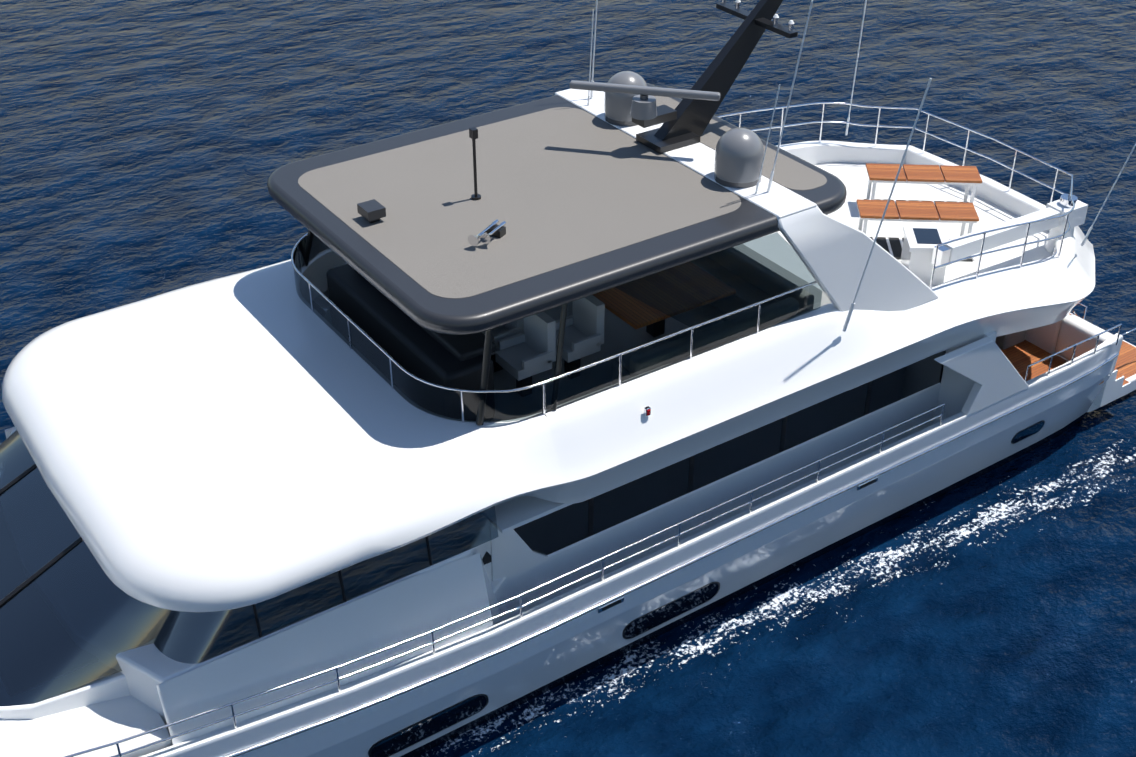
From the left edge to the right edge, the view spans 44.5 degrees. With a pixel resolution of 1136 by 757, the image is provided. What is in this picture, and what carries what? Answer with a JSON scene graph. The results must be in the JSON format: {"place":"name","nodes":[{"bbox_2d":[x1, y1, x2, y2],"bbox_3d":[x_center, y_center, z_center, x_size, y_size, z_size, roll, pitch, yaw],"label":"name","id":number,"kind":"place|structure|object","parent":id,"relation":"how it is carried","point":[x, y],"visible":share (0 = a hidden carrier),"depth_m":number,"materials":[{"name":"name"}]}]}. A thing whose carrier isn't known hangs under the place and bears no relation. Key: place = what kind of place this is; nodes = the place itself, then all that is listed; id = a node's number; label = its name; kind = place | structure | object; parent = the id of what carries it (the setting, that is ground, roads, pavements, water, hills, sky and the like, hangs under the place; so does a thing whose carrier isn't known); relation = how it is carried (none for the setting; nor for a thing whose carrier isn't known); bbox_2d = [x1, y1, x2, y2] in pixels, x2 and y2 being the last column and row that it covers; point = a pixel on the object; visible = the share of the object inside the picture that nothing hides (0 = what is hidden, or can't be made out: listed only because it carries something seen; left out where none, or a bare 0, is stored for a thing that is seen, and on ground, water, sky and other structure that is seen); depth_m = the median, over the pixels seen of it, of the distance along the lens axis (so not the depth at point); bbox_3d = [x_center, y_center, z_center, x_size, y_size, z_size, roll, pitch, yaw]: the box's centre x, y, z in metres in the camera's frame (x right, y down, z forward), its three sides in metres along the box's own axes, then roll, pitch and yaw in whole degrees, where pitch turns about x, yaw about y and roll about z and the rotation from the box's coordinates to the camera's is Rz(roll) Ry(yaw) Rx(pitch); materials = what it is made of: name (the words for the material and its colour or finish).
{"place":"outdoors","nodes":[
{"label":"outdoors","id":0,"kind":"place"},
{"bbox_2d":[357,199,385,222],"bbox_3d":[-2.623,-2.214,18.563,0.260,0.210,0.320,-20,38,-28],"label":"search light","id":1,"kind":"object","parent":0,"point":[372,211],"visible":1,"depth_m":18.47,"materials":[{"name":"black paint"}]},
{"bbox_2d":[326,264,493,389],"bbox_3d":[-2.236,-0.520,19.314,0.750,0.950,3.500,-20,38,-28],"label":"helm console","id":2,"kind":"object","parent":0,"point":[397,334],"visible":0.52,"depth_m":18.75,"materials":[{"name":"black"}]},
{"bbox_2d":[355,270,495,360],"bbox_3d":[-2.029,-1.016,19.160,0.550,0.150,3.100,-20,38,-28],"label":"helm console top","id":3,"kind":"object","parent":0,"point":[463,347],"visible":0.29,"depth_m":18.18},
{"bbox_2d":[469,127,480,199],"bbox_3d":[-1.268,-2.916,18.891,0.140,1.030,0.140,-20,38,-28],"label":"roof pole","id":4,"kind":"object","parent":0,"point":[473,133],"visible":1,"depth_m":18.83,"materials":[{"name":"black metal"}]},
{"bbox_2d":[468,219,505,245],"bbox_3d":[-1.029,-1.888,18.060,0.270,0.210,0.620,16,36,23],"label":"horn","id":5,"kind":"object","parent":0,"point":[493,229],"visible":1,"depth_m":18.05,"materials":[{"name":"silver metal"}]},
{"bbox_2d":[482,318,523,371],"bbox_3d":[-0.998,-0.647,19.299,0.600,1.180,0.660,-20,38,-28],"label":"helm seat","id":6,"kind":"object","parent":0,"point":[508,330],"visible":0.21,"depth_m":19.11,"materials":[{"name":"leather"}]},
{"bbox_2d":[298,107,740,298],"bbox_3d":[-0.721,-2.609,19.404,4.880,0.056,4.440,-20,38,-28],"label":"hardtop panel","id":7,"kind":"object","parent":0,"point":[558,187],"visible":0.81,"depth_m":19.19,"materials":[{"name":"grey paint"}]},
{"bbox_2d":[495,312,555,387],"bbox_3d":[-0.575,-0.310,18.779,0.600,1.180,0.660,-20,38,-28],"label":"helm seat","id":8,"kind":"object","parent":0,"point":[529,357],"visible":0.9,"depth_m":18.67,"materials":[{"name":"white leather"}]},
{"bbox_2d":[297,244,760,422],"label":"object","id":9,"kind":"object","parent":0,"point":[461,393],"visible":0.48,"depth_m":18.38,"materials":[{"name":"silver metal"}]},
{"bbox_2d":[291,233,816,392],"bbox_3d":[-0.473,-1.739,20.172,6.078,0.036,5.656,-20,38,-28],"label":"fly glass rail","id":10,"kind":"object","parent":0,"point":[487,391],"visible":0.67,"depth_m":18.17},
{"bbox_2d":[0,0,1135,756],"bbox_3d":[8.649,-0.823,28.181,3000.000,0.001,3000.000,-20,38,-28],"label":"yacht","id":11,"kind":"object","parent":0,"point":[148,148],"depth_m":33.63,"materials":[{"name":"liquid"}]},
{"bbox_2d":[141,333,1122,756],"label":"hull","id":12,"kind":"object","parent":11,"relation":"in","point":[509,679],"visible":0.29,"depth_m":19.91,"materials":[{"name":"white"}]},
{"bbox_2d":[5,427,15,438],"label":"side deck rise","id":13,"kind":"structure","parent":12,"relation":"on","point":[8,431],"depth_m":20.04,"materials":[{"name":"white paint"}]},
{"bbox_2d":[0,695,171,756],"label":"foredeck","id":14,"kind":"object","parent":12,"relation":"on","point":[68,732],"visible":0.22,"depth_m":15.89,"materials":[{"name":"white paint"}]},
{"bbox_2d":[0,672,129,718],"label":"windshield base","id":15,"kind":"object","parent":14,"relation":"on","point":[112,686],"visible":0.02,"depth_m":16.09,"materials":[{"name":"white paint"}]},
{"bbox_2d":[0,464,36,493],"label":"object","id":16,"kind":"object","parent":15,"relation":"on","point":[16,479],"visible":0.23,"depth_m":18.02,"materials":[{"name":"black metal"}]},
{"bbox_2d":[0,537,82,605],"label":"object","id":17,"kind":"object","parent":15,"relation":"on","point":[38,572],"visible":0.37,"depth_m":16.68,"materials":[{"name":"black metal"}]},
{"bbox_2d":[0,430,497,706],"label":"window","id":18,"kind":"structure","parent":15,"relation":"on","point":[74,617],"depth_m":16.37,"materials":[{"name":"black glass"}]},
{"bbox_2d":[252,604,261,637],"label":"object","id":19,"kind":"object","parent":18,"relation":"attached to","point":[257,620],"visible":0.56,"depth_m":16.27,"materials":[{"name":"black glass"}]},
{"bbox_2d":[338,570,345,601],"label":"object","id":20,"kind":"object","parent":18,"relation":"attached to","point":[342,585],"visible":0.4,"depth_m":16.79,"materials":[{"name":"black metal"}]},
{"bbox_2d":[426,536,431,564],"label":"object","id":21,"kind":"object","parent":18,"relation":"attached to","point":[428,549],"visible":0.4,"depth_m":17.36,"materials":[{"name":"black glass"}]},
{"bbox_2d":[156,553,502,744],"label":"cabin side wall","id":22,"kind":"structure","parent":12,"relation":"on","point":[408,608],"depth_m":16.94,"materials":[{"name":"white paint"}]},
{"bbox_2d":[371,696,485,756],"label":"hull window","id":23,"kind":"structure","parent":12,"relation":"in","point":[426,728],"depth_m":18.52,"materials":[{"name":"black glass"}]},
{"bbox_2d":[368,694,488,756],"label":"window frame","id":24,"kind":"object","parent":12,"relation":"on","point":[402,730],"visible":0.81,"depth_m":18.43,"materials":[{"name":"black metal"}]},
{"bbox_2d":[63,403,944,756],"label":"rail","id":25,"kind":"object","parent":12,"relation":"on","point":[431,633],"visible":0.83,"depth_m":17.98,"materials":[{"name":"silver metal"}]},
{"bbox_2d":[598,596,623,612],"bbox_3d":[0.597,3.127,19.215,0.440,0.100,0.030,-20,38,-28],"label":"hull vent","id":26,"kind":"object","parent":12,"relation":"attached to","point":[607,604],"visible":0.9,"depth_m":19.18,"materials":[{"name":"silver metal"}]},
{"bbox_2d":[223,353,1118,756],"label":"rub rail","id":27,"kind":"object","parent":12,"relation":"on","point":[465,665],"visible":1,"depth_m":19.33,"materials":[{"name":"silver metal"}]},
{"bbox_2d":[622,582,719,638],"bbox_3d":[1.535,3.417,20.514,1.857,0.570,0.198,-20,38,-28],"label":"window frame","id":28,"kind":"object","parent":12,"relation":"on","point":[623,633],"visible":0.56,"depth_m":20.45,"materials":[{"name":"black metal"}]},
{"bbox_2d":[625,583,718,637],"bbox_3d":[1.537,3.418,20.512,1.783,0.500,0.177,-20,38,-28],"label":"hull window","id":29,"kind":"structure","parent":12,"relation":"in","point":[668,611],"depth_m":20.49,"materials":[{"name":"black glass"}]},
{"bbox_2d":[491,383,940,620],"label":"house","id":30,"kind":"structure","parent":12,"relation":"on","point":[583,552],"depth_m":21.01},
{"bbox_2d":[10,428,491,744],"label":"cabin wall","id":31,"kind":"structure","parent":30,"relation":"on","point":[146,670],"depth_m":16.18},
{"bbox_2d":[482,551,491,564],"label":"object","id":32,"kind":"structure","parent":31,"relation":"on","point":[486,558],"depth_m":18.34,"materials":[{"name":"black"}]},
{"bbox_2d":[491,529,548,581],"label":"ramp dado","id":33,"kind":"structure","parent":31,"relation":"attached to","point":[513,555],"depth_m":18.94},
{"bbox_2d":[2,140,1094,611],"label":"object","id":34,"kind":"object","parent":30,"relation":"on","point":[144,538],"visible":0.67,"depth_m":17.85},
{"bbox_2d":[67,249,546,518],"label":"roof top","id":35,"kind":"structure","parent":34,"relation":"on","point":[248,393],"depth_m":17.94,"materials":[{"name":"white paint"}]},
{"bbox_2d":[305,230,313,265],"bbox_3d":[-3.783,-2.334,20.630,0.499,1.467,0.100,-2,33,-4],"label":"hardtop strut","id":36,"kind":"object","parent":35,"relation":"on","point":[309,240],"visible":0.17,"depth_m":20.80,"materials":[{"name":"black paint"}]},
{"bbox_2d":[267,82,846,334],"bbox_3d":[-0.180,-2.724,19.770,6.870,0.250,5.440,-20,38,-28],"label":"hardtop","id":37,"kind":"object","parent":36,"relation":"on","point":[417,303],"visible":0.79,"depth_m":17.98,"materials":[{"name":"grey"}]},
{"bbox_2d":[555,89,816,218],"bbox_3d":[1.596,-3.455,20.739,0.690,0.122,5.440,-20,38,-28],"label":"arch band","id":38,"kind":"object","parent":37,"relation":"attached to","point":[779,201],"visible":0.38,"depth_m":20.04,"materials":[{"name":"white paint"}]},
{"bbox_2d":[604,71,646,125],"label":"sat dome","id":39,"kind":"structure","parent":38,"relation":"on","point":[617,108],"depth_m":21.11,"materials":[{"name":"grey plastic"}]},
{"bbox_2d":[630,95,656,119],"bbox_3d":[1.103,-3.979,20.171,0.400,0.320,0.400,-20,38,-28],"label":"radar base","id":40,"kind":"object","parent":38,"relation":"on","point":[643,107],"visible":0.85,"depth_m":20.07,"materials":[{"name":"grey plastic"}]},
{"bbox_2d":[714,128,763,187],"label":"sat dome","id":41,"kind":"structure","parent":38,"relation":"on","point":[739,153],"depth_m":19.26,"materials":[{"name":"grey plastic"}]},
{"bbox_2d":[767,171,773,192],"bbox_3d":[2.802,-2.715,19.229,0.091,0.330,0.046,-6,33,-9],"label":"whip","id":42,"kind":"object","parent":38,"relation":"on","point":[770,182],"visible":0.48,"depth_m":19.21,"materials":[{"name":"silver metal"}]},
{"bbox_2d":[772,0,812,171],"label":"whip antenna","id":43,"kind":"object","parent":42,"relation":"on","point":[792,85],"visible":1,"depth_m":18.48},
{"bbox_2d":[632,0,797,153],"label":"mast","id":44,"kind":"object","parent":37,"relation":"on","point":[685,121],"visible":0.98,"depth_m":20.62,"materials":[{"name":"black metal"}]},
{"bbox_2d":[570,80,719,100],"bbox_3d":[1.103,-4.160,20.054,2.200,0.110,0.120,7,34,11],"label":"radar bar","id":45,"kind":"object","parent":44,"relation":"on","point":[647,90],"visible":1,"depth_m":20.00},
{"bbox_2d":[654,96,826,189],"bbox_3d":[2.195,-3.692,21.072,0.720,0.056,4.600,-20,38,-28],"label":"roof panel","id":46,"kind":"object","parent":37,"relation":"on","point":[789,173],"visible":0.27,"depth_m":20.05,"materials":[{"name":"beige paint"}]},
{"bbox_2d":[476,328,493,424],"bbox_3d":[-1.023,-0.129,17.234,0.100,1.467,0.499,15,36,22],"label":"hardtop strut","id":47,"kind":"object","parent":35,"relation":"on","point":[485,371],"visible":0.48,"depth_m":17.20,"materials":[{"name":"black paint"}]},
{"bbox_2d":[495,496,571,533],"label":"deck soffit","id":48,"kind":"structure","parent":34,"relation":"on","point":[512,514],"depth_m":18.13,"materials":[{"name":"white paint"}]},
{"bbox_2d":[293,235,821,421],"bbox_3d":[-0.465,-1.540,20.307,6.060,0.460,5.620,-20,38,-28],"label":"fly glass","id":49,"kind":"object","parent":34,"relation":"on","point":[528,403],"visible":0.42,"depth_m":18.29,"materials":[{"name":"black glass"}]},
{"bbox_2d":[615,232,815,326],"bbox_3d":[2.099,-1.285,18.592,3.602,0.940,0.122,-20,38,-28],"label":"fly glass","id":50,"kind":"object","parent":49,"relation":"on","point":[713,286],"visible":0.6,"depth_m":18.59,"materials":[{"name":"glass"}]},
{"bbox_2d":[552,303,567,409],"bbox_3d":[-0.105,-0.338,17.556,0.080,1.466,0.576,11,34,16],"label":"hardtop strut","id":51,"kind":"object","parent":34,"relation":"on","point":[561,335],"visible":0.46,"depth_m":17.50,"materials":[{"name":"black paint"}]},
{"bbox_2d":[644,406,650,416],"bbox_3d":[1.037,0.429,18.174,0.080,0.120,0.060,-20,38,-28],"label":"navigation light body","id":52,"kind":"object","parent":34,"relation":"on","point":[647,408],"visible":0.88,"depth_m":18.14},
{"bbox_2d":[494,291,830,389],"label":"fly floor","id":53,"kind":"structure","parent":34,"relation":"on","point":[620,335],"depth_m":20.26,"materials":[{"name":"brown wood"}]},
{"bbox_2d":[303,251,347,292],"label":"well front wall","id":54,"kind":"structure","parent":53,"relation":"on","point":[314,273],"depth_m":21.37,"materials":[{"name":"grey paint"}]},
{"bbox_2d":[845,117,849,134],"bbox_3d":[5.434,-4.904,26.996,0.046,0.348,0.134,11,34,16],"label":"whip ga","id":55,"kind":"object","parent":34,"relation":"on","point":[847,126],"visible":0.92,"depth_m":26.99,"materials":[{"name":"silver metal"}]},
{"bbox_2d":[848,0,866,116],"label":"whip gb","id":56,"kind":"object","parent":55,"relation":"attached to","point":[857,57],"visible":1,"depth_m":26.56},
{"bbox_2d":[842,302,854,331],"bbox_3d":[3.977,-0.872,19.672,0.138,0.460,0.053,-1,33,-2],"label":"whip","id":57,"kind":"object","parent":34,"relation":"on","point":[848,317],"visible":0.9,"depth_m":19.65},
{"bbox_2d":[853,78,931,303],"bbox_3d":[4.332,-2.451,18.661,0.652,3.305,0.028,-1,33,-2],"label":"whip","id":58,"kind":"object","parent":57,"relation":"attached to","point":[907,146],"visible":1,"depth_m":18.58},
{"bbox_2d":[776,206,938,311],"bbox_3d":[4.230,-1.697,19.869,3.202,2.120,0.373,-15,36,-22],"label":"arch fin","id":59,"kind":"object","parent":34,"relation":"on","point":[832,253],"visible":0.75,"depth_m":19.70,"materials":[{"name":"white paint"}]},
{"bbox_2d":[717,102,1074,288],"bbox_3d":[5.805,-3.467,24.152,4.658,1.264,5.811,-20,38,-28],"label":"aft deck rail","id":60,"kind":"object","parent":34,"relation":"on","point":[997,229],"visible":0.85,"depth_m":24.87,"materials":[{"name":"silver metal"}]},
{"bbox_2d":[763,163,1051,390],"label":"aft deck floor","id":61,"kind":"structure","parent":34,"relation":"on","point":[853,178],"depth_m":24.94,"materials":[{"name":"white paint"}]},
{"bbox_2d":[931,194,1087,267],"bbox_3d":[7.301,-2.264,23.075,3.230,0.980,0.440,-18,37,-26],"label":"davit crane","id":62,"kind":"object","parent":61,"relation":"on","point":[959,249],"visible":0.75,"depth_m":23.00,"materials":[{"name":"silver metal"}]},
{"bbox_2d":[1081,227,1091,245],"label":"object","id":63,"kind":"object","parent":34,"relation":"on","point":[1086,236],"visible":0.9,"depth_m":23.06,"materials":[{"name":"silver metal"}]},
{"bbox_2d":[1091,143,1135,227],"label":"whip","id":64,"kind":"object","parent":63,"relation":"on","point":[1113,185],"visible":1,"depth_m":22.55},
{"bbox_2d":[514,351,944,554],"bbox_3d":[0.997,-0.221,22.352,9.280,1.300,5.060,-20,38,-28],"label":"saloon glass","id":65,"kind":"object","parent":30,"relation":"attached to","point":[557,530],"visible":0.15,"depth_m":20.69,"materials":[{"name":"black glass"}]},
{"bbox_2d":[588,497,593,535],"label":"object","id":66,"kind":"object","parent":65,"relation":"attached to","point":[591,511],"visible":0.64,"depth_m":19.55,"materials":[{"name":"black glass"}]},
{"bbox_2d":[688,455,694,491],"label":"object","id":67,"kind":"object","parent":65,"relation":"attached to","point":[691,473],"visible":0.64,"depth_m":20.41,"materials":[{"name":"black paint"}]},
{"bbox_2d":[780,416,786,451],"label":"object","id":68,"kind":"object","parent":65,"relation":"attached to","point":[783,433],"visible":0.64,"depth_m":21.26,"materials":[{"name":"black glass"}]},
{"bbox_2d":[864,380,872,414],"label":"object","id":69,"kind":"object","parent":65,"relation":"attached to","point":[868,397],"visible":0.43,"depth_m":22.11,"materials":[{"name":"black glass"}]},
{"bbox_2d":[857,476,877,489],"bbox_3d":[4.646,1.624,21.530,0.440,0.100,0.030,-20,38,-28],"label":"hull vent","id":70,"kind":"object","parent":12,"relation":"attached to","point":[860,485],"visible":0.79,"depth_m":21.49,"materials":[{"name":"silver metal"}]},
{"bbox_2d":[934,331,996,423],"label":"wing wall","id":71,"kind":"structure","parent":12,"relation":"on","point":[955,389],"depth_m":22.90,"materials":[{"name":"white paint"}]},
{"bbox_2d":[934,337,1028,414],"bbox_3d":[6.626,-0.077,22.149,2.387,1.320,0.152,-20,38,-28],"label":"fashion plate","id":72,"kind":"object","parent":12,"relation":"attached to","point":[987,367],"visible":1,"depth_m":22.11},
{"bbox_2d":[1011,420,1044,443],"bbox_3d":[7.967,0.928,24.053,0.844,0.370,0.136,-20,38,-28],"label":"hull window rim","id":73,"kind":"object","parent":12,"relation":"on","point":[1043,421],"visible":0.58,"depth_m":23.98,"materials":[{"name":"black metal"}]},
{"bbox_2d":[1025,314,1068,353],"bbox_3d":[7.781,-1.486,27.045,0.300,1.550,4.400,-20,38,-28],"label":"transom","id":74,"kind":"object","parent":12,"relation":"attached to","point":[1045,337],"depth_m":25.49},
{"bbox_2d":[1000,340,1103,384],"bbox_3d":[6.232,-0.875,26.182,3.550,0.044,6.560,-20,38,-28],"label":"cockpit sole","id":75,"kind":"object","parent":12,"relation":"on","point":[1022,356],"visible":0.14,"depth_m":25.33,"materials":[{"name":"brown wood"}]},
{"bbox_2d":[995,330,1026,349],"bbox_3d":[7.368,-1.500,26.700,0.600,0.450,3.200,-20,38,-28],"label":"cockpit settee","id":76,"kind":"object","parent":75,"relation":"on","point":[1003,342],"visible":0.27,"depth_m":25.58,"materials":[{"name":"grey fabric"}]},
{"bbox_2d":[1024,324,1121,381],"bbox_3d":[8.564,-0.401,23.523,2.432,0.426,0.032,-20,38,-28],"label":"railing","id":77,"kind":"object","parent":12,"relation":"on","point":[1074,346],"visible":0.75,"depth_m":23.46,"materials":[{"name":"silver metal"}]},
{"bbox_2d":[1055,315,1115,373],"bbox_3d":[9.309,-0.589,24.901,0.350,0.780,1.100,-20,38,-28],"label":"transom cap","id":78,"kind":"object","parent":12,"relation":"on","point":[1074,329],"visible":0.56,"depth_m":24.84,"materials":[{"name":"white paint"}]},
{"bbox_2d":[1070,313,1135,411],"bbox_3d":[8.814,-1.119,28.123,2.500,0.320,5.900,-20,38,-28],"label":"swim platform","id":79,"kind":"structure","parent":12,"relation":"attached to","point":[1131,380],"depth_m":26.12,"materials":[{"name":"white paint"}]},
{"bbox_2d":[1069,313,1135,378],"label":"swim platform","id":80,"kind":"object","parent":79,"relation":"on","point":[1125,366],"depth_m":26.59,"materials":[{"name":"brown wood"}]},
{"bbox_2d":[1073,303,1135,335],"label":"platform rail","id":81,"kind":"object","parent":80,"relation":"on","point":[1075,313],"visible":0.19,"depth_m":25.92,"materials":[{"name":"silver metal"}]},
{"bbox_2d":[1093,369,1130,406],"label":"stairs","id":82,"kind":"structure","parent":80,"relation":"on","point":[1116,385],"depth_m":25.28,"materials":[{"name":"white wood"}]},
{"bbox_2d":[556,295,604,372],"bbox_3d":[0.086,-0.555,19.157,0.600,1.180,0.660,-20,38,-28],"label":"helm seat","id":83,"kind":"object","parent":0,"point":[584,335],"visible":0.75,"depth_m":19.00,"materials":[{"name":"white leather"}]},
{"bbox_2d":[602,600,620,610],"bbox_3d":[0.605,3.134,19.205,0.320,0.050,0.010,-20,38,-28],"label":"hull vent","id":84,"kind":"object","parent":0,"point":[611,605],"visible":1,"depth_m":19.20,"materials":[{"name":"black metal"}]},
{"bbox_2d":[593,287,669,336],"bbox_3d":[1.283,-0.989,20.210,1.800,0.760,1.400,-20,38,-28],"label":"dining table","id":85,"kind":"object","parent":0,"point":[633,312],"visible":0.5,"depth_m":19.55,"materials":[{"name":"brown wood"}]},
{"bbox_2d":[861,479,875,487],"bbox_3d":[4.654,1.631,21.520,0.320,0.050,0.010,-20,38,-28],"label":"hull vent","id":86,"kind":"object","parent":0,"point":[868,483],"visible":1,"depth_m":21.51,"materials":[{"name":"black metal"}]},
{"bbox_2d":[856,199,978,261],"bbox_3d":[5.949,-2.534,23.741,1.998,0.705,0.840,2,33,3],"label":"table","id":87,"kind":"object","parent":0,"point":[963,213],"visible":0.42,"depth_m":23.62,"materials":[{"name":"teak"},{"name":"stainless steel"}]},
{"bbox_2d":[864,163,981,204],"bbox_3d":[6.377,-3.352,25.001,1.998,0.705,0.840,2,33,3],"label":"table","id":88,"kind":"object","parent":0,"point":[967,176],"visible":0.69,"depth_m":24.84,"materials":[{"name":"teak"},{"name":"stainless steel"}]},
{"bbox_2d":[900,224,948,284],"bbox_3d":[5.899,-2.044,22.988,0.680,0.705,0.840,2,33,3],"label":"deck console","id":89,"kind":"object","parent":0,"point":[920,242],"visible":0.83,"depth_m":22.74,"materials":[{"name":"white plastic"}]},
{"bbox_2d":[1013,422,1043,442],"bbox_3d":[7.969,0.929,24.051,0.770,0.300,0.114,-20,38,-28],"label":"hull window","id":90,"kind":"structure","parent":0,"point":[1028,432],"depth_m":24.04,"materials":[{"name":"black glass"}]},
{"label":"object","id":91,"kind":"object","parent":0,"visible":0},
{"bbox_2d":[758,84,779,182],"bbox_3d":[2.718,-3.301,18.784,0.199,1.410,0.018,-3,33,-4],"label":"whip","id":92,"kind":"object","parent":91,"relation":"on","point":[769,133],"visible":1,"depth_m":18.77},
{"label":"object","id":93,"kind":"object","parent":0,"visible":0},
{"bbox_2d":[592,0,597,80],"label":"whip","id":94,"kind":"object","parent":93,"relation":"on","point":[594,40],"visible":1,"depth_m":21.75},
{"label":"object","id":95,"kind":"object","parent":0,"visible":0},
{"bbox_2d":[588,10,593,95],"bbox_3d":[0.358,-5.055,21.588,0.018,1.322,0.176,12,35,18],"label":"whip","id":96,"kind":"object","parent":95,"relation":"on","point":[591,49],"visible":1,"depth_m":21.55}
]}

